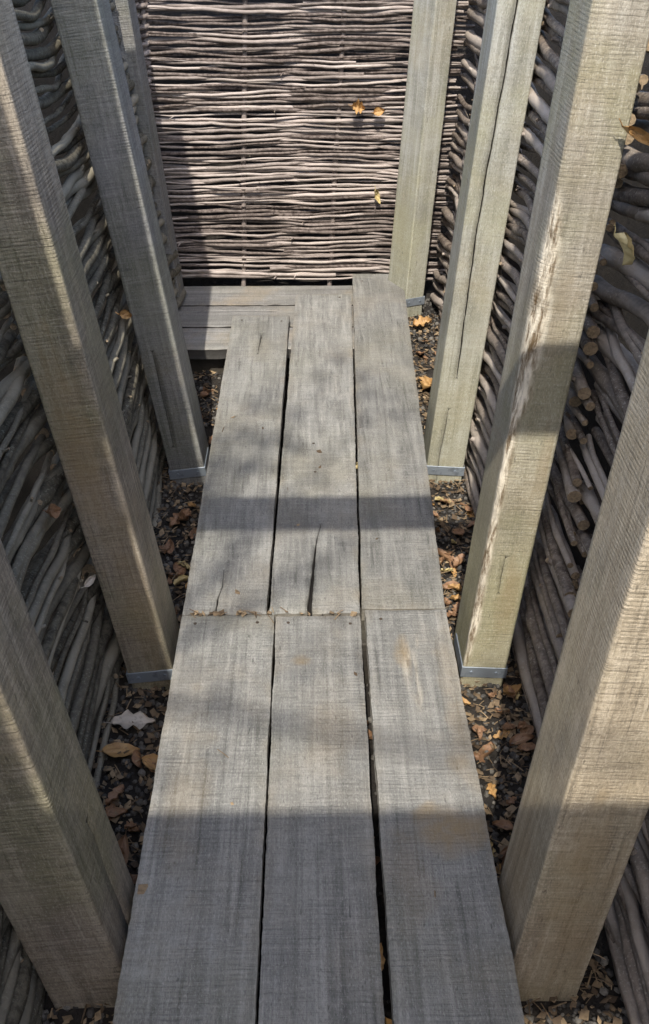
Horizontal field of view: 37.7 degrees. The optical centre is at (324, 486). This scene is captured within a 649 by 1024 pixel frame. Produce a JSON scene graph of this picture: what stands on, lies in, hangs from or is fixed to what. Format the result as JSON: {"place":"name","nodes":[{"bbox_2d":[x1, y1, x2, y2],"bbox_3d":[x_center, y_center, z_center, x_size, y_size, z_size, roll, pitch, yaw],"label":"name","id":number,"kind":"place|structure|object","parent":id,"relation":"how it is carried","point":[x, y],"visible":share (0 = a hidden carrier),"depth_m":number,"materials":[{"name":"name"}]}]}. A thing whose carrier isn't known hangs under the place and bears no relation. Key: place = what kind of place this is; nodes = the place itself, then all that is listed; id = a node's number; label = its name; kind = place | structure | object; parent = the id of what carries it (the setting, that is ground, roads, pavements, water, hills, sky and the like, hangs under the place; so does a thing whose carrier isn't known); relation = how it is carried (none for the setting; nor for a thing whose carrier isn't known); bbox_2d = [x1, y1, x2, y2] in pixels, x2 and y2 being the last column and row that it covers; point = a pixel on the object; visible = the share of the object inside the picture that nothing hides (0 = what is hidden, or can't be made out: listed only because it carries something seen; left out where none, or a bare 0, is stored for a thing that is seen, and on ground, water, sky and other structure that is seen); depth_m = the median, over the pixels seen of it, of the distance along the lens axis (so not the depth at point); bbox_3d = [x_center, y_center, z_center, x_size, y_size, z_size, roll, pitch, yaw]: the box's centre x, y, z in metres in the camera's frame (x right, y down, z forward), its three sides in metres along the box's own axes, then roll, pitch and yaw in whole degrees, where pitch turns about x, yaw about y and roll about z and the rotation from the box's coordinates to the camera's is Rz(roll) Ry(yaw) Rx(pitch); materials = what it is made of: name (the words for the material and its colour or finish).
{"place":"outdoors","nodes":[
{"label":"outdoors","id":0,"kind":"place"},
{"bbox_2d":[0,0,648,1023],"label":"ground","id":1,"kind":"structure","parent":0,"point":[618,280],"depth_m":3.14,"materials":[{"name":"soil"}]},
{"bbox_2d":[0,276,122,1023],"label":"wattle panel","id":2,"kind":"object","parent":1,"relation":"on","point":[48,581],"visible":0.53,"depth_m":1.84,"materials":[{"name":"wicker"}]},
{"bbox_2d":[43,503,60,517],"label":"fallen leaf","id":3,"kind":"object","parent":2,"relation":"attached to","point":[53,511],"visible":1,"depth_m":1.82,"materials":[{"name":"plant"}]},
{"bbox_2d":[81,574,95,587],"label":"fallen leaf","id":4,"kind":"object","parent":2,"relation":"attached to","point":[89,581],"visible":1,"depth_m":1.95,"materials":[{"name":"plant"}]},
{"bbox_2d":[0,539,134,1008],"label":"wooden post","id":5,"kind":"object","parent":1,"relation":"on","point":[67,889],"visible":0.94,"depth_m":1.40,"materials":[{"name":"wood"}]},
{"bbox_2d":[0,0,179,689],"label":"wooden post","id":6,"kind":"object","parent":1,"relation":"on","point":[42,272],"visible":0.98,"depth_m":1.78,"materials":[{"name":"wood"}]},
{"bbox_2d":[0,0,186,605],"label":"wattle panel","id":7,"kind":"object","parent":1,"relation":"on","point":[79,185],"visible":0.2,"depth_m":2.49,"materials":[{"name":"wicker"}]},
{"bbox_2d":[116,310,131,318],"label":"fallen leaf","id":8,"kind":"object","parent":7,"relation":"attached to","point":[124,314],"visible":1,"depth_m":2.55,"materials":[{"name":"plant"}]},
{"bbox_2d":[105,804,115,820],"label":"fallen leaf","id":9,"kind":"object","parent":1,"relation":"on","point":[110,806],"visible":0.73,"depth_m":1.91,"materials":[{"name":"plant"}]},
{"bbox_2d":[105,807,127,817],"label":"fallen leaf","id":10,"kind":"object","parent":9,"relation":"on","point":[118,810],"visible":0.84,"depth_m":1.89,"materials":[{"name":"plant"}]},
{"bbox_2d":[105,784,123,805],"bbox_3d":[-0.426,0.624,1.927,0.050,0.016,0.034,-18,37,-25],"label":"fallen leaf","id":11,"kind":"object","parent":1,"relation":"on","point":[113,795],"visible":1,"depth_m":1.93,"materials":[{"name":"plant"}]},
{"bbox_2d":[50,0,209,484],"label":"wooden post","id":12,"kind":"object","parent":1,"relation":"on","point":[90,47],"visible":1,"depth_m":2.50,"materials":[{"name":"wood"}]},
{"bbox_2d":[127,824,139,831],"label":"fallen leaf","id":13,"kind":"object","parent":1,"relation":"on","point":[134,829],"visible":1,"depth_m":1.86,"materials":[{"name":"plant"}]},
{"bbox_2d":[130,874,137,883],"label":"fallen leaf","id":14,"kind":"object","parent":1,"relation":"on","point":[134,878],"visible":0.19,"depth_m":1.77,"materials":[{"name":"plant"}]},
{"bbox_2d":[136,753,157,769],"bbox_3d":[-0.361,0.579,1.998,0.082,0.013,0.036,14,41,11],"label":"fallen leaf","id":15,"kind":"object","parent":1,"relation":"on","point":[153,757],"visible":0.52,"depth_m":2.00,"materials":[{"name":"plant"}]},
{"bbox_2d":[111,0,183,305],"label":"wooden post","id":16,"kind":"object","parent":1,"relation":"on","point":[125,17],"visible":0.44,"depth_m":3.20,"materials":[{"name":"wood"}]},
{"bbox_2d":[165,538,173,553],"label":"fallen leaf","id":17,"kind":"object","parent":1,"relation":"on","point":[171,549],"visible":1,"depth_m":2.63,"materials":[{"name":"plant"}]},
{"bbox_2d":[168,572,182,577],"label":"fallen leaf","id":18,"kind":"object","parent":1,"relation":"on","point":[170,574],"visible":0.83,"depth_m":2.53,"materials":[{"name":"plant"}]},
{"bbox_2d":[177,561,189,569],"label":"fallen leaf","id":19,"kind":"object","parent":1,"relation":"on","point":[186,566],"visible":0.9,"depth_m":2.56,"materials":[{"name":"plant"}]},
{"bbox_2d":[189,527,196,540],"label":"fallen leaf","id":20,"kind":"object","parent":1,"relation":"on","point":[191,536],"visible":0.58,"depth_m":2.70,"materials":[{"name":"plant"}]},
{"bbox_2d":[178,306,353,327],"bbox_3d":[-0.209,-0.612,3.496,0.992,0.040,0.192,0,33,-1],"label":"cross plank","id":21,"kind":"object","parent":1,"relation":"on","point":[206,317],"visible":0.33,"depth_m":3.50,"materials":[{"name":"wood"}]},
{"bbox_2d":[189,358,354,373],"bbox_3d":[-0.166,-0.436,3.366,0.870,0.114,0.080,0,33,-1],"label":"bearer","id":22,"kind":"object","parent":1,"relation":"on","point":[201,365],"depth_m":3.32,"materials":[{"name":"wood"}]},
{"bbox_2d":[182,327,353,358],"bbox_3d":[-0.186,-0.505,3.332,0.952,0.040,0.184,0,33,-1],"label":"cross plank","id":23,"kind":"object","parent":22,"relation":"on","point":[206,343],"visible":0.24,"depth_m":3.29,"materials":[{"name":"wood"}]},
{"bbox_2d":[135,0,474,285],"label":"wattle panel","id":24,"kind":"object","parent":1,"relation":"on","point":[278,42],"visible":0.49,"depth_m":3.44,"materials":[{"name":"wicker"}]},
{"bbox_2d":[348,99,364,113],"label":"fallen leaf","id":25,"kind":"object","parent":24,"relation":"attached to","point":[357,106],"visible":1,"depth_m":3.37,"materials":[{"name":"plant"}]},
{"bbox_2d":[374,189,380,203],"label":"fallen leaf","id":26,"kind":"object","parent":24,"relation":"attached to","point":[377,195],"visible":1,"depth_m":3.56,"materials":[{"name":"plant"}]},
{"bbox_2d":[371,107,384,115],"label":"fallen leaf","id":27,"kind":"object","parent":24,"relation":"attached to","point":[378,111],"visible":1,"depth_m":3.38,"materials":[{"name":"plant"}]},
{"bbox_2d":[267,607,368,684],"bbox_3d":[-0.022,0.374,2.231,0.570,0.128,0.130,0,33,-1],"label":"bearer","id":28,"kind":"object","parent":1,"relation":"on","point":[364,656],"depth_m":2.18,"materials":[{"name":"wood"}]},
{"bbox_2d":[112,615,274,1023],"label":"walkway plank","id":29,"kind":"object","parent":28,"relation":"on","point":[192,951],"visible":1,"depth_m":1.67,"materials":[{"name":"wood"}]},
{"bbox_2d":[182,315,289,615],"bbox_3d":[-0.227,-0.140,2.799,0.202,0.147,1.515,0,33,0],"label":"walkway plank","id":30,"kind":"object","parent":28,"relation":"on","point":[233,546],"visible":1,"depth_m":2.60,"materials":[{"name":"wood"}]},
{"bbox_2d":[269,294,359,623],"bbox_3d":[-0.013,-0.186,2.874,0.211,0.172,1.690,0,33,1],"label":"walkway plank","id":31,"kind":"object","parent":28,"relation":"on","point":[315,572],"visible":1,"depth_m":2.62,"materials":[{"name":"wood"}]},
{"bbox_2d":[258,616,384,1023],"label":"walkway plank","id":32,"kind":"object","parent":28,"relation":"on","point":[321,957],"visible":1,"depth_m":1.67,"materials":[{"name":"wood"}]},
{"bbox_2d":[380,943,384,970],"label":"fallen leaf","id":33,"kind":"object","parent":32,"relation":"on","point":[382,958],"visible":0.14,"depth_m":1.54,"materials":[{"name":"plant"}]},
{"bbox_2d":[352,274,444,619],"bbox_3d":[0.194,-0.258,2.945,0.195,0.153,1.856,0,33,1],"label":"walkway plank","id":34,"kind":"object","parent":28,"relation":"on","point":[399,564],"visible":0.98,"depth_m":2.65,"materials":[{"name":"wood"}]},
{"bbox_2d":[41,313,621,1023],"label":"leaf litter","id":35,"kind":"object","parent":1,"relation":"on","point":[503,843],"visible":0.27,"depth_m":2.08,"materials":[{"name":"plant"}]},
{"bbox_2d":[96,742,139,756],"bbox_3d":[-0.444,0.562,2.023,0.100,0.017,0.042,-2,33,-13],"label":"fallen leaf","id":36,"kind":"object","parent":35,"relation":"on","point":[113,749],"visible":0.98,"depth_m":2.03,"materials":[{"name":"plant"}]},
{"bbox_2d":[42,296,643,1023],"bbox_3d":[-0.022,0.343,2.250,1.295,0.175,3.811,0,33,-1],"label":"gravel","id":37,"kind":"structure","parent":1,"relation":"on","point":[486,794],"depth_m":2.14,"materials":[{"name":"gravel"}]},
{"bbox_2d":[118,834,128,863],"bbox_3d":[-0.389,0.706,1.791,0.033,0.022,0.115,4,33,7],"label":"fallen leaf","id":38,"kind":"object","parent":37,"relation":"on","point":[123,841],"visible":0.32,"depth_m":1.82,"materials":[{"name":"plant"}]},
{"bbox_2d":[103,709,155,729],"bbox_3d":[-0.431,0.515,2.092,0.108,0.022,0.058,12,35,17],"label":"fallen leaf","id":39,"kind":"object","parent":37,"relation":"on","point":[127,717],"visible":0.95,"depth_m":2.09,"materials":[{"name":"plant"}]},
{"bbox_2d":[124,821,136,828],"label":"fallen leaf","id":40,"kind":"object","parent":37,"relation":"on","point":[129,825],"visible":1,"depth_m":1.87,"materials":[{"name":"plant"}]},
{"bbox_2d":[131,749,141,767],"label":"fallen leaf","id":41,"kind":"object","parent":37,"relation":"on","point":[134,757],"visible":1,"depth_m":2.01,"materials":[{"name":"plant"}]},
{"bbox_2d":[169,513,182,527],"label":"fallen leaf","id":42,"kind":"object","parent":37,"relation":"on","point":[173,519],"visible":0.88,"depth_m":2.74,"materials":[{"name":"plant"}]},
{"bbox_2d":[173,562,182,571],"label":"fallen leaf","id":43,"kind":"object","parent":37,"relation":"on","point":[176,566],"visible":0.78,"depth_m":2.56,"materials":[{"name":"plant"}]},
{"bbox_2d":[173,575,188,586],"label":"fallen leaf","id":44,"kind":"object","parent":37,"relation":"on","point":[180,578],"visible":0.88,"depth_m":2.50,"materials":[{"name":"plant"}]},
{"bbox_2d":[176,567,185,576],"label":"fallen leaf","id":45,"kind":"object","parent":37,"relation":"on","point":[179,570],"visible":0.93,"depth_m":2.54,"materials":[{"name":"plant"}]},
{"bbox_2d":[176,511,188,520],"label":"fallen leaf","id":46,"kind":"object","parent":37,"relation":"on","point":[179,517],"visible":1,"depth_m":2.74,"materials":[{"name":"plant"}]},
{"bbox_2d":[180,508,191,516],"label":"fallen leaf","id":47,"kind":"object","parent":37,"relation":"on","point":[187,512],"visible":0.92,"depth_m":2.77,"materials":[{"name":"plant"}]},
{"bbox_2d":[188,502,195,506],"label":"fallen leaf","id":48,"kind":"object","parent":37,"relation":"on","point":[191,504],"visible":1,"depth_m":2.80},
{"bbox_2d":[199,391,209,397],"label":"fallen leaf","id":49,"kind":"object","parent":37,"relation":"on","point":[204,393],"visible":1,"depth_m":3.26,"materials":[{"name":"plant"}]},
{"bbox_2d":[419,376,431,390],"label":"fallen leaf","id":50,"kind":"object","parent":37,"relation":"on","point":[425,382],"visible":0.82,"depth_m":3.27,"materials":[{"name":"plant"}]},
{"bbox_2d":[435,496,450,502],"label":"fallen leaf","id":51,"kind":"object","parent":37,"relation":"on","point":[438,498],"visible":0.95,"depth_m":2.83,"materials":[{"name":"plant"}]},
{"bbox_2d":[437,547,452,561],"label":"fallen leaf","id":52,"kind":"object","parent":37,"relation":"on","point":[441,552],"visible":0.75,"depth_m":2.59,"materials":[{"name":"plant"}]},
{"bbox_2d":[444,597,451,605],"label":"fallen leaf","id":53,"kind":"object","parent":37,"relation":"on","point":[448,602],"visible":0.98,"depth_m":2.44,"materials":[{"name":"plant"}]},
{"bbox_2d":[442,580,459,589],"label":"fallen leaf","id":54,"kind":"object","parent":37,"relation":"on","point":[445,585],"visible":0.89,"depth_m":2.49,"materials":[{"name":"plant"}]},
{"bbox_2d":[449,555,456,570],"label":"fallen leaf","id":55,"kind":"object","parent":37,"relation":"on","point":[451,565],"visible":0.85,"depth_m":2.58,"materials":[{"name":"plant"}]},
{"bbox_2d":[448,584,461,591],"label":"fallen leaf","id":56,"kind":"object","parent":37,"relation":"on","point":[455,586],"visible":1,"depth_m":2.48,"materials":[{"name":"plant"}]},
{"bbox_2d":[449,594,460,600],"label":"fallen leaf","id":57,"kind":"object","parent":37,"relation":"on","point":[457,597],"visible":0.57,"depth_m":2.44,"materials":[{"name":"plant"}]},
{"bbox_2d":[451,601,459,611],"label":"fallen leaf","id":58,"kind":"object","parent":37,"relation":"on","point":[456,607],"visible":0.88,"depth_m":2.42,"materials":[{"name":"plant"}]},
{"bbox_2d":[451,553,464,567],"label":"fallen leaf","id":59,"kind":"object","parent":37,"relation":"on","point":[458,560],"visible":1,"depth_m":2.57,"materials":[{"name":"plant"}]},
{"bbox_2d":[462,697,470,704],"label":"fallen leaf","id":60,"kind":"object","parent":37,"relation":"on","point":[466,702],"visible":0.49,"depth_m":2.15,"materials":[{"name":"plant"}]},
{"bbox_2d":[465,505,472,512],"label":"fallen leaf","id":61,"kind":"object","parent":37,"relation":"on","point":[468,508],"visible":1,"depth_m":2.79,"materials":[{"name":"plant"}]},
{"bbox_2d":[473,752,484,762],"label":"fallen leaf","id":62,"kind":"object","parent":37,"relation":"on","point":[476,756],"visible":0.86,"depth_m":2.00,"materials":[{"name":"plant"}]},
{"bbox_2d":[471,725,486,732],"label":"fallen leaf","id":63,"kind":"object","parent":37,"relation":"on","point":[474,727],"visible":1,"depth_m":2.07,"materials":[{"name":"plant"}]},
{"bbox_2d":[478,741,494,759],"bbox_3d":[0.344,0.561,2.024,0.028,0.025,0.057,27,42,35],"label":"fallen leaf","id":64,"kind":"object","parent":37,"relation":"on","point":[489,748],"visible":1,"depth_m":2.03,"materials":[{"name":"plant"}]},
{"bbox_2d":[486,783,496,799],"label":"fallen leaf","id":65,"kind":"object","parent":37,"relation":"on","point":[491,789],"visible":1,"depth_m":1.94,"materials":[{"name":"plant"}]},
{"bbox_2d":[488,691,496,697],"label":"fallen leaf","id":66,"kind":"object","parent":37,"relation":"on","point":[491,694],"visible":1,"depth_m":2.16,"materials":[{"name":"plant"}]},
{"bbox_2d":[490,840,495,857],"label":"fallen leaf","id":67,"kind":"object","parent":37,"relation":"on","point":[493,850],"visible":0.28,"depth_m":1.83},
{"bbox_2d":[495,864,500,874],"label":"fallen leaf","id":68,"kind":"object","parent":37,"relation":"on","point":[497,870],"visible":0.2,"depth_m":1.79,"materials":[{"name":"plant"}]},
{"bbox_2d":[500,852,505,871],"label":"fallen leaf","id":69,"kind":"object","parent":37,"relation":"on","point":[503,859],"visible":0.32,"depth_m":1.79,"materials":[{"name":"plant"}]},
{"bbox_2d":[502,722,515,729],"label":"fallen leaf","id":70,"kind":"object","parent":37,"relation":"on","point":[506,726],"visible":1,"depth_m":2.07,"materials":[{"name":"plant"}]},
{"bbox_2d":[503,684,515,699],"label":"fallen leaf","id":71,"kind":"object","parent":37,"relation":"on","point":[510,689],"visible":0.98,"depth_m":2.17,"materials":[{"name":"plant"}]},
{"bbox_2d":[503,684,521,694],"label":"fallen leaf","id":72,"kind":"object","parent":37,"relation":"on","point":[516,688],"visible":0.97,"depth_m":2.17,"materials":[{"name":"plant"}]},
{"bbox_2d":[509,733,533,745],"bbox_3d":[0.425,0.545,2.044,0.057,0.018,0.028,-16,35,-6],"label":"fallen leaf","id":73,"kind":"object","parent":37,"relation":"on","point":[518,737],"visible":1,"depth_m":2.05,"materials":[{"name":"plant"}]},
{"bbox_2d":[517,742,535,750],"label":"fallen leaf","id":74,"kind":"object","parent":37,"relation":"on","point":[524,746],"visible":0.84,"depth_m":2.02,"materials":[{"name":"plant"}]},
{"bbox_2d":[520,725,533,736],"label":"fallen leaf","id":75,"kind":"object","parent":37,"relation":"on","point":[529,729],"visible":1,"depth_m":2.07,"materials":[{"name":"plant"}]},
{"bbox_2d":[367,728,372,739],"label":"fallen leaf","id":76,"kind":"object","parent":1,"relation":"on","point":[369,732],"visible":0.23,"depth_m":2.06,"materials":[{"name":"plant"}]},
{"bbox_2d":[375,856,380,865],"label":"fallen leaf","id":77,"kind":"object","parent":1,"relation":"on","point":[377,859],"visible":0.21,"depth_m":1.80,"materials":[{"name":"plant"}]},
{"bbox_2d":[384,1017,391,1023],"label":"fallen leaf","id":78,"kind":"object","parent":1,"relation":"on","point":[388,1021],"visible":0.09,"depth_m":1.55,"materials":[{"name":"plant"}]},
{"bbox_2d":[412,315,431,326],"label":"fallen leaf","id":79,"kind":"object","parent":1,"relation":"on","point":[421,321],"visible":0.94,"depth_m":3.52,"materials":[{"name":"plant"}]},
{"bbox_2d":[388,0,456,316],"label":"wooden post","id":80,"kind":"object","parent":1,"relation":"on","point":[432,27],"visible":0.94,"depth_m":3.31,"materials":[{"name":"wood"}]},
{"bbox_2d":[440,568,452,571],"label":"fallen leaf","id":81,"kind":"object","parent":1,"relation":"on","point":[447,569],"visible":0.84,"depth_m":2.55,"materials":[{"name":"plant"}]},
{"bbox_2d":[447,610,457,616],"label":"fallen leaf","id":82,"kind":"object","parent":1,"relation":"on","point":[450,613],"visible":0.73,"depth_m":2.40,"materials":[{"name":"plant"}]},
{"bbox_2d":[451,568,456,576],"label":"fallen leaf","id":83,"kind":"object","parent":1,"relation":"on","point":[454,571],"visible":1,"depth_m":2.55,"materials":[{"name":"plant"}]},
{"bbox_2d":[452,528,464,535],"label":"fallen leaf","id":84,"kind":"object","parent":1,"relation":"on","point":[461,532],"visible":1,"depth_m":2.69,"materials":[{"name":"plant"}]},
{"bbox_2d":[467,508,473,518],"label":"fallen leaf","id":85,"kind":"object","parent":1,"relation":"on","point":[469,514],"visible":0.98,"depth_m":2.78,"materials":[{"name":"plant"}]},
{"bbox_2d":[477,727,482,740],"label":"fallen leaf","id":86,"kind":"object","parent":1,"relation":"on","point":[480,730],"visible":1,"depth_m":2.06,"materials":[{"name":"plant"}]},
{"bbox_2d":[424,0,545,483],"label":"wooden post","id":87,"kind":"object","parent":1,"relation":"on","point":[510,40],"visible":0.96,"depth_m":2.50,"materials":[{"name":"wood"}]},
{"bbox_2d":[493,730,509,739],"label":"fallen leaf","id":88,"kind":"object","parent":1,"relation":"on","point":[497,735],"visible":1,"depth_m":2.07,"materials":[{"name":"plant"}]},
{"bbox_2d":[494,708,509,713],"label":"fallen leaf","id":89,"kind":"object","parent":1,"relation":"on","point":[501,711],"visible":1,"depth_m":2.12,"materials":[{"name":"plant"}]},
{"bbox_2d":[492,819,513,829],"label":"fallen leaf","id":90,"kind":"object","parent":1,"relation":"on","point":[505,824],"visible":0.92,"depth_m":1.86,"materials":[{"name":"plant"}]},
{"bbox_2d":[498,846,507,859],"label":"fallen leaf","id":91,"kind":"object","parent":1,"relation":"on","point":[504,850],"visible":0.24,"depth_m":1.82,"materials":[{"name":"plant"}]},
{"bbox_2d":[506,796,516,804],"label":"fallen leaf","id":92,"kind":"object","parent":1,"relation":"on","point":[511,800],"visible":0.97,"depth_m":1.93,"materials":[{"name":"plant"}]},
{"bbox_2d":[517,721,526,728],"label":"fallen leaf","id":93,"kind":"object","parent":1,"relation":"on","point":[521,724],"visible":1,"depth_m":2.07,"materials":[{"name":"plant"}]},
{"bbox_2d":[430,0,648,755],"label":"wattle panel","id":94,"kind":"object","parent":1,"relation":"on","point":[551,585],"visible":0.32,"depth_m":2.14,"materials":[{"name":"wicker"}]},
{"bbox_2d":[453,0,648,686],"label":"wooden post","id":95,"kind":"object","parent":1,"relation":"on","point":[602,53],"visible":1,"depth_m":1.72,"materials":[{"name":"wood"}]},
{"bbox_2d":[498,330,648,1000],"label":"wooden post","id":96,"kind":"object","parent":1,"relation":"on","point":[582,809],"visible":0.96,"depth_m":1.31,"materials":[{"name":"wood"}]},
{"bbox_2d":[575,51,648,1023],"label":"wattle panel","id":97,"kind":"object","parent":1,"relation":"on","point":[627,931],"visible":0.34,"depth_m":1.69,"materials":[{"name":"wicker"}]},
{"bbox_2d":[614,224,634,264],"bbox_3d":[0.499,-0.402,1.579,0.033,0.075,0.033,-1,41,21],"label":"fallen leaf","id":98,"kind":"object","parent":97,"relation":"attached to","point":[624,239],"visible":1,"depth_m":1.58,"materials":[{"name":"plant"}]},
{"bbox_2d":[619,118,648,145],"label":"fallen leaf","id":99,"kind":"object","parent":97,"relation":"attached to","point":[640,135],"visible":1,"depth_m":1.51,"materials":[{"name":"plant"}]},
{"bbox_3d":[0.009,1.665,0.250,0.570,0.128,0.100,0,33,-1],"label":"bearer","id":100,"kind":"object","parent":1,"relation":"on","visible":0},
{"bbox_2d":[365,609,524,1023],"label":"walkway plank","id":101,"kind":"object","parent":100,"relation":"on","point":[450,956],"visible":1,"depth_m":1.67,"materials":[{"name":"wood"}]},
{"bbox_3d":[-0.171,-0.684,3.682,0.870,0.044,0.080,0,33,-1],"label":"bearer","id":102,"kind":"object","parent":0,"visible":0},
{"bbox_2d":[182,285,352,306],"bbox_3d":[-0.222,-0.723,3.666,1.012,0.040,0.196,0,33,-1],"label":"cross plank","id":103,"kind":"object","parent":102,"relation":"on","point":[214,296],"visible":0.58,"depth_m":3.66,"materials":[{"name":"wood"}]}
]}

